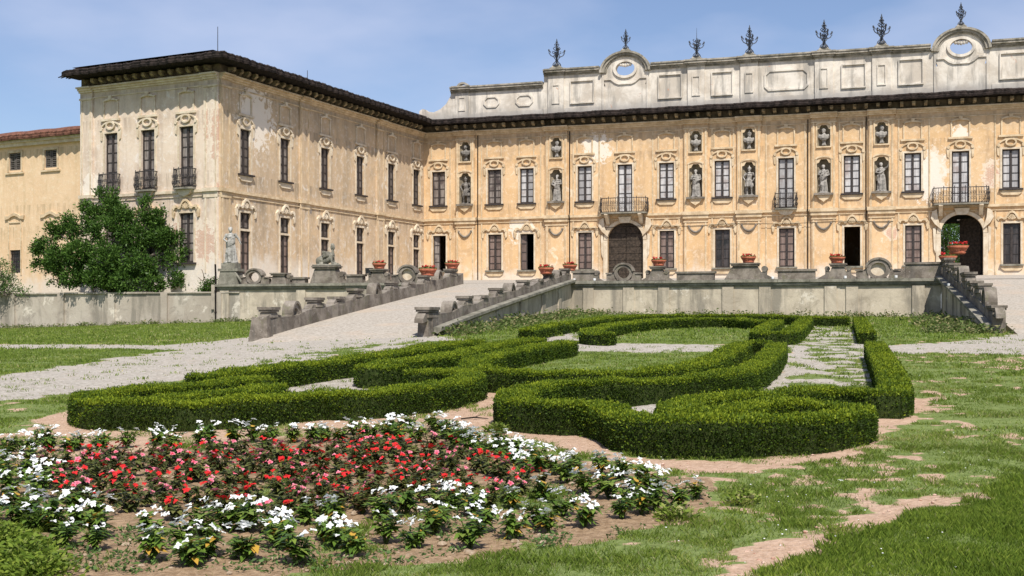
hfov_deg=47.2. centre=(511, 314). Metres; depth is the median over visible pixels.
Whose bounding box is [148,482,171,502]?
bedding plant
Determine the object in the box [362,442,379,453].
bedding plant
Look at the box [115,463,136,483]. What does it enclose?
bedding plant
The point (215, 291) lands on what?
standpipe
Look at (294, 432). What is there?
bedding plant
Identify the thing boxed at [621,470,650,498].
bedding plant
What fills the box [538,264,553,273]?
flower bowl
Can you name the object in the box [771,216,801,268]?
window
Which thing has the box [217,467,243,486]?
bedding plant
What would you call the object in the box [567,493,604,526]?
bedding plant
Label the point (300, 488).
bedding plant
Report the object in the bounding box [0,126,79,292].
service range
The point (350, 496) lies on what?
bedding plant
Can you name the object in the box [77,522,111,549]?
bedding plant
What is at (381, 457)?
bedding plant
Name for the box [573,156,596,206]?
window
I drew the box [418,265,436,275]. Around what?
flower bowl
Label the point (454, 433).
bedding plant
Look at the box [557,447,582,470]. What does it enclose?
bedding plant
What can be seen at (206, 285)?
shrub
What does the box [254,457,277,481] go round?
bedding plant
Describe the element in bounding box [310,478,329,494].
bedding plant
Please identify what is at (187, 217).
window
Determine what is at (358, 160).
window
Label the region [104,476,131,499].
bedding plant
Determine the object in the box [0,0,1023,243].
sky
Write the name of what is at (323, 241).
glazed door
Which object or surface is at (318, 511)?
bedding plant
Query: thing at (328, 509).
bedding plant
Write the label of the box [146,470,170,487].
bedding plant
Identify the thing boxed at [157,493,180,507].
bedding plant
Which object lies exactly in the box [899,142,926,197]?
window
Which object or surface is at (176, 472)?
bedding plant
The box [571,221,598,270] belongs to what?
window
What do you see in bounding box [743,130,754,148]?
bust
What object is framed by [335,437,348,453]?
bedding plant
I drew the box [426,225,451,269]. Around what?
door
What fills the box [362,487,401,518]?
bedding plant
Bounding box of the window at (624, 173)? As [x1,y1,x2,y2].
[613,154,636,211]
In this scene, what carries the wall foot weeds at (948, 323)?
on the ground at (162, 367)
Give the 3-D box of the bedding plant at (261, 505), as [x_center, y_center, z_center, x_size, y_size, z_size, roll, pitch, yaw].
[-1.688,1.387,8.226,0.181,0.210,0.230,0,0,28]
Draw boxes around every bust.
[460,145,469,160]
[551,141,561,156]
[690,134,701,150]
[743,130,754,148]
[818,128,829,145]
[875,126,887,142]
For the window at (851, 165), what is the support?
in the palace
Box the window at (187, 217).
[171,198,200,264]
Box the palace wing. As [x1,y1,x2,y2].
[58,50,431,292]
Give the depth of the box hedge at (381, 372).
20.23 m
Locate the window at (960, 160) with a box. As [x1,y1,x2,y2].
[946,140,974,202]
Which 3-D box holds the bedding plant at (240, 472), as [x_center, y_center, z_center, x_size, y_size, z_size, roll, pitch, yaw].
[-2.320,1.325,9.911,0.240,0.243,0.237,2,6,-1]
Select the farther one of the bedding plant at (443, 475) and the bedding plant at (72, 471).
the bedding plant at (72, 471)
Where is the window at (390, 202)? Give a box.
[385,154,398,206]
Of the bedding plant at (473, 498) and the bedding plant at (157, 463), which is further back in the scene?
the bedding plant at (157, 463)
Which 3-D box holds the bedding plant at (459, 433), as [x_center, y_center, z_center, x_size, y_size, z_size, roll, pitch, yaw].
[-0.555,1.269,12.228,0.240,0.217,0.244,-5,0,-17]
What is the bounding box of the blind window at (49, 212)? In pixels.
[40,211,60,274]
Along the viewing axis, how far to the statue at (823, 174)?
82.61 m
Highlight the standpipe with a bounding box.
[214,264,216,318]
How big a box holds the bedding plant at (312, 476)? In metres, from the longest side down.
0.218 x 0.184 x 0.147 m
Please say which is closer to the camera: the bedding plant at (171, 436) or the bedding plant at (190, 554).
the bedding plant at (190, 554)
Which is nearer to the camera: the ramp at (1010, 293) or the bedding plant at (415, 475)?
the bedding plant at (415, 475)
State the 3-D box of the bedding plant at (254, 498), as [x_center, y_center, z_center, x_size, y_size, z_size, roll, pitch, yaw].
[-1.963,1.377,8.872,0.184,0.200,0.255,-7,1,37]
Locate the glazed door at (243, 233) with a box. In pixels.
[235,199,256,273]
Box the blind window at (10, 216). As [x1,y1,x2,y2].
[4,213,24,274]
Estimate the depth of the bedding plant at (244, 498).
8.35 m
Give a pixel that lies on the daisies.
(806, 494)
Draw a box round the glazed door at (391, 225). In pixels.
[385,220,399,279]
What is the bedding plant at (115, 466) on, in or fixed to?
on the ground at (162, 367)
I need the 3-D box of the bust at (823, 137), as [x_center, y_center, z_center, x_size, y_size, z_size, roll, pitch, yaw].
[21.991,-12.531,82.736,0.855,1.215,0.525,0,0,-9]
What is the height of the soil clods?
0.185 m
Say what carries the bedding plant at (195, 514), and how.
on the ground at (162, 367)
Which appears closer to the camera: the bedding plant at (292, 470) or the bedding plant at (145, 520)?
the bedding plant at (145, 520)
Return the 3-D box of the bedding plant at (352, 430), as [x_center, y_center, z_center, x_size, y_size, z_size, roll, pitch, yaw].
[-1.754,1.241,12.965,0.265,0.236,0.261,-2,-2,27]
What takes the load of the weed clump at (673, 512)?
on the ground at (162, 367)
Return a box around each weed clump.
[0,520,40,553]
[0,532,77,575]
[0,548,89,575]
[481,421,510,432]
[652,501,703,522]
[720,488,761,505]
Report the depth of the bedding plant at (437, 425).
12.61 m
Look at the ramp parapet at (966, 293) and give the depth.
44.77 m
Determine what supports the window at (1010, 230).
in the palace
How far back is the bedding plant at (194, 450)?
10.98 m
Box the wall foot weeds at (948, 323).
[0,305,1014,335]
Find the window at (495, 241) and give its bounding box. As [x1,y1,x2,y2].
[481,223,507,275]
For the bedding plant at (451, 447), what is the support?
on the ground at (162, 367)
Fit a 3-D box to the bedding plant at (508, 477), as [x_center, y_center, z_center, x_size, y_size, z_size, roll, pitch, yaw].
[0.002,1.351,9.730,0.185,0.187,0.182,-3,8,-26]
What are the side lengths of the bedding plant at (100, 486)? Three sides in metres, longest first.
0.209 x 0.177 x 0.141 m
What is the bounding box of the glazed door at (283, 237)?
[275,204,295,272]
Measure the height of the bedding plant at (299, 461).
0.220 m
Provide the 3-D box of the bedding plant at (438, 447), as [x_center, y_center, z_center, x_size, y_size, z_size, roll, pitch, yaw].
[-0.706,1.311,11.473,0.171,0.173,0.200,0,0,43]
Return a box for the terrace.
[463,275,1023,282]
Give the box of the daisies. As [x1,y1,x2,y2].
[660,386,1008,552]
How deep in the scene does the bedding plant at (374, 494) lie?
9.07 m
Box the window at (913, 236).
[897,213,929,268]
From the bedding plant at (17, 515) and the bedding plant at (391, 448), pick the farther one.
the bedding plant at (391, 448)
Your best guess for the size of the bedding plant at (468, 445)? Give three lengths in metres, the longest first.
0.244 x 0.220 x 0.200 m
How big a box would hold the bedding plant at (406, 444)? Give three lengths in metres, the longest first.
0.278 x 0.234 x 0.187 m
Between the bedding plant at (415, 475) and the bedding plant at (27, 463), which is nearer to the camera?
the bedding plant at (415, 475)
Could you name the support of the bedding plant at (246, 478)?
on the ground at (162, 367)
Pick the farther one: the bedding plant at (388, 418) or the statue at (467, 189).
the statue at (467, 189)
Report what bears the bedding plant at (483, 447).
on the ground at (162, 367)
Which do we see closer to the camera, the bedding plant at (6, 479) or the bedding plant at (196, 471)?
the bedding plant at (6, 479)
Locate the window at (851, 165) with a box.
[838,144,864,199]
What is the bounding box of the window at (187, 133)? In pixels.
[174,113,197,185]
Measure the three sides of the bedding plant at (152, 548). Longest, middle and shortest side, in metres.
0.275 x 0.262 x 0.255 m
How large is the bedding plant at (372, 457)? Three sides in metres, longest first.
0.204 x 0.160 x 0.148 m
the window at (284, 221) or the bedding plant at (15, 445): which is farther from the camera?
the window at (284, 221)
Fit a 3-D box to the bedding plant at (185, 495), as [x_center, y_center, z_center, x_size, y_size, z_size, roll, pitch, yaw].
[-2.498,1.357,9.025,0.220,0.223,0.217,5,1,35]
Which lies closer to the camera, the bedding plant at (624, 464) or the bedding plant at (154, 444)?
the bedding plant at (624, 464)
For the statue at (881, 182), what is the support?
in the palace
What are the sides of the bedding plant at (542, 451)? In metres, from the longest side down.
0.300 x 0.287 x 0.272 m
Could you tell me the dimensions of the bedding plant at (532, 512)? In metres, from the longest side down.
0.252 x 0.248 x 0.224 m
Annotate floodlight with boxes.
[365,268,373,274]
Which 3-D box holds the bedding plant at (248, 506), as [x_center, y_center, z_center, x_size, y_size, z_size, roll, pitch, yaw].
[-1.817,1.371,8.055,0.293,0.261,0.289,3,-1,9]
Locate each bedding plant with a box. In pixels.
[0,433,22,454]
[0,438,13,457]
[0,449,18,466]
[0,456,18,477]
[0,467,27,495]
[0,494,8,519]
[0,500,29,522]
[2,484,24,512]
[6,451,41,480]
[9,429,35,451]
[12,488,49,518]
[14,484,47,506]
[17,505,47,530]
[18,443,40,462]
[19,470,59,499]
[22,435,40,451]
[22,458,61,484]
[29,490,73,521]
[31,425,46,442]
[32,455,45,471]
[33,424,59,443]
[37,507,70,531]
[38,432,60,450]
[38,445,58,466]
[40,457,66,474]
[47,516,82,545]
[48,473,70,494]
[49,467,65,485]
[51,445,74,468]
[51,461,67,472]
[53,479,75,502]
[57,432,78,451]
[60,487,91,510]
[62,472,78,485]
[63,465,91,486]
[63,466,81,478]
[65,498,95,525]
[66,460,80,470]
[68,430,91,449]
[68,475,93,491]
[70,479,100,504]
[74,456,101,477]
[75,500,118,536]
[77,449,94,464]
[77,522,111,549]
[79,443,101,459]
[82,451,109,468]
[83,485,107,505]
[83,490,116,514]
[85,456,110,481]
[87,431,102,442]
[88,428,112,451]
[90,449,111,467]
[90,473,110,491]
[97,443,119,455]
[104,448,121,466]
[104,456,121,473]
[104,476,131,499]
[106,469,130,488]
[106,488,126,505]
[111,441,129,460]
[111,484,145,512]
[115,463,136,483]
[116,427,139,447]
[118,451,133,464]
[119,456,143,475]
[123,474,144,496]
[123,482,146,498]
[125,446,145,455]
[130,523,169,561]
[131,452,146,468]
[133,488,155,506]
[134,504,169,532]
[142,422,164,441]
[142,466,155,480]
[144,439,159,455]
[144,454,159,468]
[144,454,167,469]
[144,467,166,483]
[146,425,169,445]
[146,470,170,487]
[146,476,167,494]
[148,447,165,455]
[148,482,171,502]
[150,458,169,476]
[153,444,176,466]
[156,485,178,503]
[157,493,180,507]
[158,496,186,519]
[159,443,184,463]
[160,432,180,448]
[161,425,187,446]
[163,514,206,544]
[166,526,211,566]
[168,472,185,490]
[169,448,194,469]
[171,465,191,480]
[176,459,203,481]
[177,477,201,502]
[179,457,208,479]
[179,496,223,535]
[181,444,200,458]
[182,481,215,507]
[188,453,208,466]
[188,519,230,557]
[189,423,213,443]
[196,420,220,441]
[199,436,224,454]
[200,438,223,455]
[200,450,218,469]
[200,465,218,480]
[200,470,219,486]
[200,475,226,494]
[204,487,231,505]
[206,495,229,513]
[209,503,232,528]
[210,453,232,473]
[210,480,238,499]
[217,448,235,461]
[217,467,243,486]
[219,494,263,531]
[220,439,240,456]
[223,418,246,440]
[225,520,268,561]
[226,458,250,481]
[227,490,252,515]
[229,495,268,523]
[230,493,246,504]
[231,480,256,494]
[235,451,254,468]
[236,471,263,490]
[237,439,249,454]
[238,483,267,504]
[240,450,263,472]
[241,445,257,460]
[242,418,261,441]
[253,448,271,462]
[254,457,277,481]
[256,424,272,442]
[256,498,285,516]
[257,451,277,468]
[257,509,284,530]
[257,511,300,549]
[259,436,277,451]
[261,505,304,537]
[262,422,281,441]
[263,469,282,487]
[266,443,279,456]
[266,474,290,495]
[269,442,288,461]
[270,475,286,490]
[273,456,296,476]
[273,525,317,565]
[274,440,293,453]
[275,484,298,507]
[279,483,308,506]
[279,499,301,517]
[280,448,298,462]
[281,476,309,495]
[282,461,304,483]
[284,422,305,442]
[284,449,305,467]
[290,471,310,488]
[293,438,306,451]
[293,448,311,465]
[293,496,322,524]
[294,489,318,507]
[297,438,315,456]
[300,462,318,478]
[302,421,326,442]
[303,464,323,482]
[305,449,330,467]
[306,496,329,517]
[307,442,323,458]
[309,512,343,541]
[310,472,334,486]
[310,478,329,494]
[311,476,333,499]
[314,465,336,486]
[315,457,331,473]
[317,422,335,440]
[317,494,348,522]
[318,513,351,548]
[322,438,336,453]
[323,488,347,507]
[327,421,352,442]
[327,442,341,459]
[327,477,345,489]
[328,458,353,478]
[330,453,346,466]
[331,483,349,501]
[333,522,376,556]
[334,469,354,490]
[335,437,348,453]
[335,468,351,483]
[337,455,354,473]
[343,416,362,434]
[343,444,361,460]
[343,483,368,507]
[345,429,367,447]
[346,438,373,455]
[348,443,369,465]
[350,456,377,475]
[352,417,370,435]
[352,487,374,513]
[353,451,370,468]
[353,465,371,480]
[356,474,378,492]
[359,436,377,448]
[360,418,381,439]
[361,480,382,499]
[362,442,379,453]
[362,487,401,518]
[364,449,375,461]
[367,469,385,487]
[369,435,387,449]
[369,508,406,543]
[370,446,389,463]
[371,461,386,475]
[372,456,390,474]
[375,433,392,451]
[378,420,394,436]
[380,436,398,454]
[381,413,400,433]
[381,491,398,508]
[382,474,401,492]
[385,446,401,463]
[386,464,406,482]
[388,452,412,473]
[389,418,412,439]
[389,484,424,515]
[390,434,404,446]
[392,438,421,457]
[392,469,412,494]
[395,441,419,457]
[396,414,411,428]
[396,516,431,549]
[397,461,411,479]
[398,450,417,464]
[401,412,420,430]
[404,455,420,474]
[404,479,432,502]
[407,421,428,442]
[408,465,425,484]
[412,460,432,471]
[413,459,441,480]
[414,440,432,454]
[414,453,431,468]
[414,465,438,490]
[417,498,455,534]
[419,479,456,512]
[420,431,441,444]
[420,445,435,461]
[420,501,452,528]
[423,411,444,432]
[430,410,448,423]
[430,419,451,438]
[430,443,456,464]
[430,467,450,485]
[432,458,445,475]
[434,440,446,452]
[434,450,457,467]
[436,473,456,487]
[438,422,465,446]
[439,415,460,432]
[441,454,465,473]
[442,480,462,509]
[443,434,462,453]
[445,448,460,460]
[450,426,465,444]
[451,512,490,548]
[452,482,480,505]
[453,420,471,429]
[453,464,467,480]
[454,445,467,458]
[454,474,483,493]
[455,485,490,515]
[456,425,476,443]
[457,470,479,484]
[459,426,488,447]
[460,432,477,450]
[462,447,478,460]
[465,500,501,529]
[466,453,482,470]
[469,434,491,449]
[471,439,493,456]
[472,451,492,474]
[475,448,491,460]
[479,433,497,446]
[481,457,502,476]
[482,476,501,493]
[482,487,499,507]
[486,437,507,454]
[489,428,508,445]
[489,454,508,469]
[489,459,513,479]
[490,451,510,462]
[492,478,521,502]
[493,443,514,459]
[497,507,531,538]
[498,431,523,451]
[500,432,526,452]
[503,467,520,486]
[503,485,521,508]
[505,446,526,464]
[506,478,528,494]
[510,469,532,491]
[513,450,535,474]
[515,464,533,478]
[517,445,545,471]
[519,439,538,459]
[521,498,550,527]
[526,439,552,457]
[530,467,548,485]
[530,472,559,499]
[531,443,556,468]
[531,507,560,532]
[543,486,580,515]
[545,454,565,475]
[550,453,578,482]
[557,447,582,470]
[560,451,583,474]
[566,462,599,492]
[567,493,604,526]
[589,465,626,498]
[590,449,610,473]
[601,452,635,480]
[607,493,635,518]
[613,480,638,506]
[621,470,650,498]
[628,456,653,481]
[628,487,654,514]
[637,463,671,493]
[639,466,663,483]
[647,479,675,510]
[663,480,694,506]
[680,474,708,498]
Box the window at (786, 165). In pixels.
[773,147,798,207]
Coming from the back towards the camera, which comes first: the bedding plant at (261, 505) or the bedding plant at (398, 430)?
the bedding plant at (398, 430)
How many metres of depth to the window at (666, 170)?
86.25 m
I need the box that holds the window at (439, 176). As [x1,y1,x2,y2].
[427,162,448,211]
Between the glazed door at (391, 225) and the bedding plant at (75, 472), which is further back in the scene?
the glazed door at (391, 225)
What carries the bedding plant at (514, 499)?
on the ground at (162, 367)
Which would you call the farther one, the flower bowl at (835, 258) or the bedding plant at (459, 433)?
the flower bowl at (835, 258)
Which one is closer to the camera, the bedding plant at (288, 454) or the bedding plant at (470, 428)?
the bedding plant at (288, 454)
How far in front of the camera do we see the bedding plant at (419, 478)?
9.48 m
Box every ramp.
[250,283,516,342]
[976,279,1023,334]
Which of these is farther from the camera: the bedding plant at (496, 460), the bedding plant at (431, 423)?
the bedding plant at (431, 423)
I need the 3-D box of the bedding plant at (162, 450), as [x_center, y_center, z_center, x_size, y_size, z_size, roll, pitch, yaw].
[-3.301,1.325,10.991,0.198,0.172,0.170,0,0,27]
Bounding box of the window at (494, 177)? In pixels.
[483,160,505,209]
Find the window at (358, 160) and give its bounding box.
[354,146,367,201]
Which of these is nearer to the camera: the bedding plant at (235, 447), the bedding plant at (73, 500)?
the bedding plant at (73, 500)
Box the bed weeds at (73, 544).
[0,440,711,573]
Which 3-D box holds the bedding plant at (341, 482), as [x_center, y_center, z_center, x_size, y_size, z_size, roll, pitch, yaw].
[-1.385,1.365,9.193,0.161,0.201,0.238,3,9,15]
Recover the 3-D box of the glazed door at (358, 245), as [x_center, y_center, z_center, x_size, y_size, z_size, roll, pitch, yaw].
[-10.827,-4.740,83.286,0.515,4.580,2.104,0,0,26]
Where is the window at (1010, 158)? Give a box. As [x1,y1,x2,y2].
[996,138,1023,194]
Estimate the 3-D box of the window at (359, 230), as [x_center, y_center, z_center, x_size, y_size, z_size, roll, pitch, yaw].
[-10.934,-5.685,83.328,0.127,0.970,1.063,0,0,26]
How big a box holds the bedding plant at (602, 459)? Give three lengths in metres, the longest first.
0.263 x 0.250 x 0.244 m
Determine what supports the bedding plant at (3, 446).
on the ground at (162, 367)
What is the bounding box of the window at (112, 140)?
[99,121,121,190]
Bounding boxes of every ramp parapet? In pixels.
[248,269,462,341]
[414,268,576,336]
[935,258,1007,332]
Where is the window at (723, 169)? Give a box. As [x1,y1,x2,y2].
[709,150,734,202]
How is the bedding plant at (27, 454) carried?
on the ground at (162, 367)
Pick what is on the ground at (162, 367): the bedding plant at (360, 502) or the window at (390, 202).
the bedding plant at (360, 502)
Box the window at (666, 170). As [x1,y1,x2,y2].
[654,152,678,204]
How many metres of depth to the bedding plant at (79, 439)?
11.89 m
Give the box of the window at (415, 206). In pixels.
[411,160,422,210]
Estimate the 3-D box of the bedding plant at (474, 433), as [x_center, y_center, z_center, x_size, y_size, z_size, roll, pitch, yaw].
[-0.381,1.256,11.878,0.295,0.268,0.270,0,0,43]
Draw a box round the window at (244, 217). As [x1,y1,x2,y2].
[240,213,248,228]
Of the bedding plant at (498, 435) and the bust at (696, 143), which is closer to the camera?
the bedding plant at (498, 435)
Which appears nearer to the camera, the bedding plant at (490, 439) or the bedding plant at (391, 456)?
the bedding plant at (391, 456)
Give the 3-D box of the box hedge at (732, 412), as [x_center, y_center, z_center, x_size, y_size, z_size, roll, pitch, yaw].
[2.699,1.003,18.603,4.355,0.906,15.065,0,0,9]
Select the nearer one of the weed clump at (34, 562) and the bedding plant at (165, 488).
the weed clump at (34, 562)
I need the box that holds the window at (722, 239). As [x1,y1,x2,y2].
[708,218,736,273]
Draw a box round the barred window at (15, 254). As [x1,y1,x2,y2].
[11,250,19,272]
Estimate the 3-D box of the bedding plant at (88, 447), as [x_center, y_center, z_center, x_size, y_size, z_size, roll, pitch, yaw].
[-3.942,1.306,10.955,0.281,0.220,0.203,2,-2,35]
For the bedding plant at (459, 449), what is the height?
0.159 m
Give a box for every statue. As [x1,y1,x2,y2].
[223,227,241,262]
[312,243,340,265]
[460,176,470,203]
[551,175,561,200]
[690,169,701,196]
[743,166,755,194]
[818,165,829,192]
[875,162,888,190]
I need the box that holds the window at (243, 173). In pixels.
[236,117,254,181]
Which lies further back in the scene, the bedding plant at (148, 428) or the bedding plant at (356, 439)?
the bedding plant at (148, 428)
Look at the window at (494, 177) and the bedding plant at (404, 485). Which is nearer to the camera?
the bedding plant at (404, 485)
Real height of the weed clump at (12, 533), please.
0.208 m
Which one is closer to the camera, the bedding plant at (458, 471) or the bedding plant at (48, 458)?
the bedding plant at (458, 471)
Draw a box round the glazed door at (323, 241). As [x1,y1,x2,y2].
[316,210,334,263]
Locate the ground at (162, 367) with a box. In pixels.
[0,315,1023,575]
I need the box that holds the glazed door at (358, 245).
[352,216,368,279]
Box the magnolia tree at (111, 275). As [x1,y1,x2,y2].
[26,185,191,295]
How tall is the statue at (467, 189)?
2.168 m
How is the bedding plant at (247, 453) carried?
on the ground at (162, 367)
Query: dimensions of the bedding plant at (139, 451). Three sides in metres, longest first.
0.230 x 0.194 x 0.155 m
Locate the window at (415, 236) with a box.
[414,235,417,247]
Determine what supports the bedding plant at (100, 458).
on the ground at (162, 367)
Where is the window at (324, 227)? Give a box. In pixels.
[321,223,327,237]
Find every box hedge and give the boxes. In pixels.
[66,365,487,431]
[152,379,290,399]
[182,337,485,386]
[352,336,546,388]
[458,339,753,392]
[492,341,879,459]
[518,313,850,337]
[578,316,767,345]
[745,338,772,356]
[749,316,813,344]
[821,339,914,418]
[852,316,876,343]
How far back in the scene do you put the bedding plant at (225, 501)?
8.46 m
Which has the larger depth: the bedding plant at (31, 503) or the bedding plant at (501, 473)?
the bedding plant at (501, 473)
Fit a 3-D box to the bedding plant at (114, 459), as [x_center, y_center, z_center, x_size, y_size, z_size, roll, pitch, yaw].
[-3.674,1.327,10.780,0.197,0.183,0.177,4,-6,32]
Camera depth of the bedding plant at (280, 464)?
10.09 m
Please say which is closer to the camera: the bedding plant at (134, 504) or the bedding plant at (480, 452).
the bedding plant at (134, 504)
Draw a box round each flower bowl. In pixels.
[372,260,386,268]
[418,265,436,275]
[445,260,459,268]
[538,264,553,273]
[562,261,576,270]
[651,256,665,265]
[740,253,755,262]
[829,253,844,262]
[938,252,956,261]
[947,241,968,253]
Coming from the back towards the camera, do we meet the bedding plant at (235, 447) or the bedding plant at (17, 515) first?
the bedding plant at (235, 447)
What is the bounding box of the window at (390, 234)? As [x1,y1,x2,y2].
[388,232,392,244]
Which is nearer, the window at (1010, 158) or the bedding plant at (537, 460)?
the bedding plant at (537, 460)
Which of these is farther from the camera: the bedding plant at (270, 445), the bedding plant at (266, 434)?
the bedding plant at (266, 434)
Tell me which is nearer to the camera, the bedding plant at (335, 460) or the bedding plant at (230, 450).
the bedding plant at (335, 460)
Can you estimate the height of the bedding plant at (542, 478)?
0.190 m
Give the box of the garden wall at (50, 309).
[0,285,239,328]
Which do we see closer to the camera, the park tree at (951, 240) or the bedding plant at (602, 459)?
the bedding plant at (602, 459)
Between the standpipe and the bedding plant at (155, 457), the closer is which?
the bedding plant at (155, 457)
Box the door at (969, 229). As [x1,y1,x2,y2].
[959,218,980,274]
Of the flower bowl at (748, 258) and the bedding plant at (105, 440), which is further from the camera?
the flower bowl at (748, 258)
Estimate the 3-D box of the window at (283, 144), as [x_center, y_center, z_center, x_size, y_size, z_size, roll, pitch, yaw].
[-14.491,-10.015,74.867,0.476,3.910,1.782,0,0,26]
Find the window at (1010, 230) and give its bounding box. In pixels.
[995,210,1023,270]
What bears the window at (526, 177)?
in the palace
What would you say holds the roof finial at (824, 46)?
on the palace
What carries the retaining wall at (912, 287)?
on the ground at (162, 367)
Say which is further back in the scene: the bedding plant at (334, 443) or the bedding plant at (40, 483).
the bedding plant at (334, 443)
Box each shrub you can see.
[0,258,32,297]
[191,269,218,291]
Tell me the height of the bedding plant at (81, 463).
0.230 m
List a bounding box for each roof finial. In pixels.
[548,39,564,67]
[621,29,630,50]
[689,33,704,58]
[741,25,757,55]
[815,21,832,50]
[872,14,890,46]
[955,4,966,27]
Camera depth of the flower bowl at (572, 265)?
60.53 m
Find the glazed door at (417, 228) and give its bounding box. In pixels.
[410,224,423,273]
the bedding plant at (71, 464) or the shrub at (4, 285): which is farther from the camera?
the shrub at (4, 285)
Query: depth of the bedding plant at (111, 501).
8.85 m
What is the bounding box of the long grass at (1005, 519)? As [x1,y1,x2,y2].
[0,454,1023,575]
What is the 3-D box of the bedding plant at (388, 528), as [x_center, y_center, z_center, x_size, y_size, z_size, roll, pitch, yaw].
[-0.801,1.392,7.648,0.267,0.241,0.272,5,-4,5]
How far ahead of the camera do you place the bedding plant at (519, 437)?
11.49 m
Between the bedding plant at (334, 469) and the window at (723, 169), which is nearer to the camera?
the bedding plant at (334, 469)
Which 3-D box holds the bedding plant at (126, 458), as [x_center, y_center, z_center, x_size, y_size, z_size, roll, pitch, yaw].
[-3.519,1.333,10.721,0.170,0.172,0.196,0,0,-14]
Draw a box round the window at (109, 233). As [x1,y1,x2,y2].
[103,209,119,263]
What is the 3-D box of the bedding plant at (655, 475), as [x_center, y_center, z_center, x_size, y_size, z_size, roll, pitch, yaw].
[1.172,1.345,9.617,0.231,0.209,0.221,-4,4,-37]
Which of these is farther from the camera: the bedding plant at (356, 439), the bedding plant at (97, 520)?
the bedding plant at (356, 439)
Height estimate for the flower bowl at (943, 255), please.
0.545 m
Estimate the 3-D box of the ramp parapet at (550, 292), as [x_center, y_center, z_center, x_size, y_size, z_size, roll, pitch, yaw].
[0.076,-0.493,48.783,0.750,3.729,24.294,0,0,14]
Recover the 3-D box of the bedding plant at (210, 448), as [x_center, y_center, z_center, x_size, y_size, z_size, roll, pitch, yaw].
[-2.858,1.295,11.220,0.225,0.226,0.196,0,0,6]
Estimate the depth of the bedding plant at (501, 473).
9.98 m
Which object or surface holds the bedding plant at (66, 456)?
on the ground at (162, 367)
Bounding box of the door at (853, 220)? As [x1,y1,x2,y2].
[837,214,867,271]
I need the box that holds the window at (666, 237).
[652,219,680,273]
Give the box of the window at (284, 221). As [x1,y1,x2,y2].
[281,218,287,233]
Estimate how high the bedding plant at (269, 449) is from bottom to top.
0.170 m
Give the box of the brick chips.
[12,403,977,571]
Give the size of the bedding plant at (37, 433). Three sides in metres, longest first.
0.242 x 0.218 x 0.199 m
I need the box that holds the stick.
[461,415,488,418]
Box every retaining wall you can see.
[215,263,420,321]
[571,257,942,316]
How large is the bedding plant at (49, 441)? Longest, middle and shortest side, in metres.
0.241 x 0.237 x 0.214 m
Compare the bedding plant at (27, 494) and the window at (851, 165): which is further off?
the window at (851, 165)
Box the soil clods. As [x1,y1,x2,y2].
[0,444,709,574]
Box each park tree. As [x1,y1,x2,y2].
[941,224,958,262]
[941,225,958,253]
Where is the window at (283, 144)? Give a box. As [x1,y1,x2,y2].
[277,127,293,188]
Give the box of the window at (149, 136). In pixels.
[136,117,158,188]
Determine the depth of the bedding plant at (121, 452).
11.15 m
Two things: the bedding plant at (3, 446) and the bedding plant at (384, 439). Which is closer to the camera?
the bedding plant at (3, 446)
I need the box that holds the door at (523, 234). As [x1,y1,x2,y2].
[513,222,539,275]
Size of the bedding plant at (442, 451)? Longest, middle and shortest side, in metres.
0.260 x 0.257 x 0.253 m
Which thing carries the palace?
on the terrace
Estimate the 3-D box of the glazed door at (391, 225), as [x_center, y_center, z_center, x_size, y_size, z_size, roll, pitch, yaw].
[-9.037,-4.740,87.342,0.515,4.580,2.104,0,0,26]
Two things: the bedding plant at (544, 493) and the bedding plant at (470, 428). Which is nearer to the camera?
the bedding plant at (544, 493)
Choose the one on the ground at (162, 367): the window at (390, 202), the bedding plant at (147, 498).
the bedding plant at (147, 498)
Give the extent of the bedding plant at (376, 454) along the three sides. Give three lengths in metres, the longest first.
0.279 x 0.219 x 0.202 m
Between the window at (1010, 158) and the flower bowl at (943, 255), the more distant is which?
the window at (1010, 158)
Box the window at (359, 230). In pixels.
[357,228,361,241]
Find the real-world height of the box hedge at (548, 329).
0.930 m
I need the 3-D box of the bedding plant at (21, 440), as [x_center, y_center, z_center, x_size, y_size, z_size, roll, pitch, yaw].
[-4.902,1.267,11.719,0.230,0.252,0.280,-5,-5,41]
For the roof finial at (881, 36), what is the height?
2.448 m
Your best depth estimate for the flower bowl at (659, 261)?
59.13 m
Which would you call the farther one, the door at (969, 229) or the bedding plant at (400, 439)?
the door at (969, 229)
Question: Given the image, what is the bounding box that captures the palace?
[419,27,1023,279]
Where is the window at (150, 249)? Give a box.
[134,203,159,264]
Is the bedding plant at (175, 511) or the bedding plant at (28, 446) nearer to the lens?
the bedding plant at (175, 511)
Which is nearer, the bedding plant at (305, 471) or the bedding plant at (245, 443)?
the bedding plant at (305, 471)
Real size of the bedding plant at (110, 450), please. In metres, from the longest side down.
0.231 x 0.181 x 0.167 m
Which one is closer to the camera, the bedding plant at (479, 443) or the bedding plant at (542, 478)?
the bedding plant at (542, 478)
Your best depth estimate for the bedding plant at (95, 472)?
9.88 m
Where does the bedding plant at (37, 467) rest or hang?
on the ground at (162, 367)
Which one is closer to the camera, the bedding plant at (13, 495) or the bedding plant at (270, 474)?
the bedding plant at (13, 495)
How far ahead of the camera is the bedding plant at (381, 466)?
10.11 m
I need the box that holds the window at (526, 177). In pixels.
[515,158,537,208]
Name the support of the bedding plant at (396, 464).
on the ground at (162, 367)
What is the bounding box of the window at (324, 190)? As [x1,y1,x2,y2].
[318,137,333,195]
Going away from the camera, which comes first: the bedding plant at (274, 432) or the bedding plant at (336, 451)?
the bedding plant at (336, 451)
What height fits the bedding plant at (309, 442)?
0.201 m

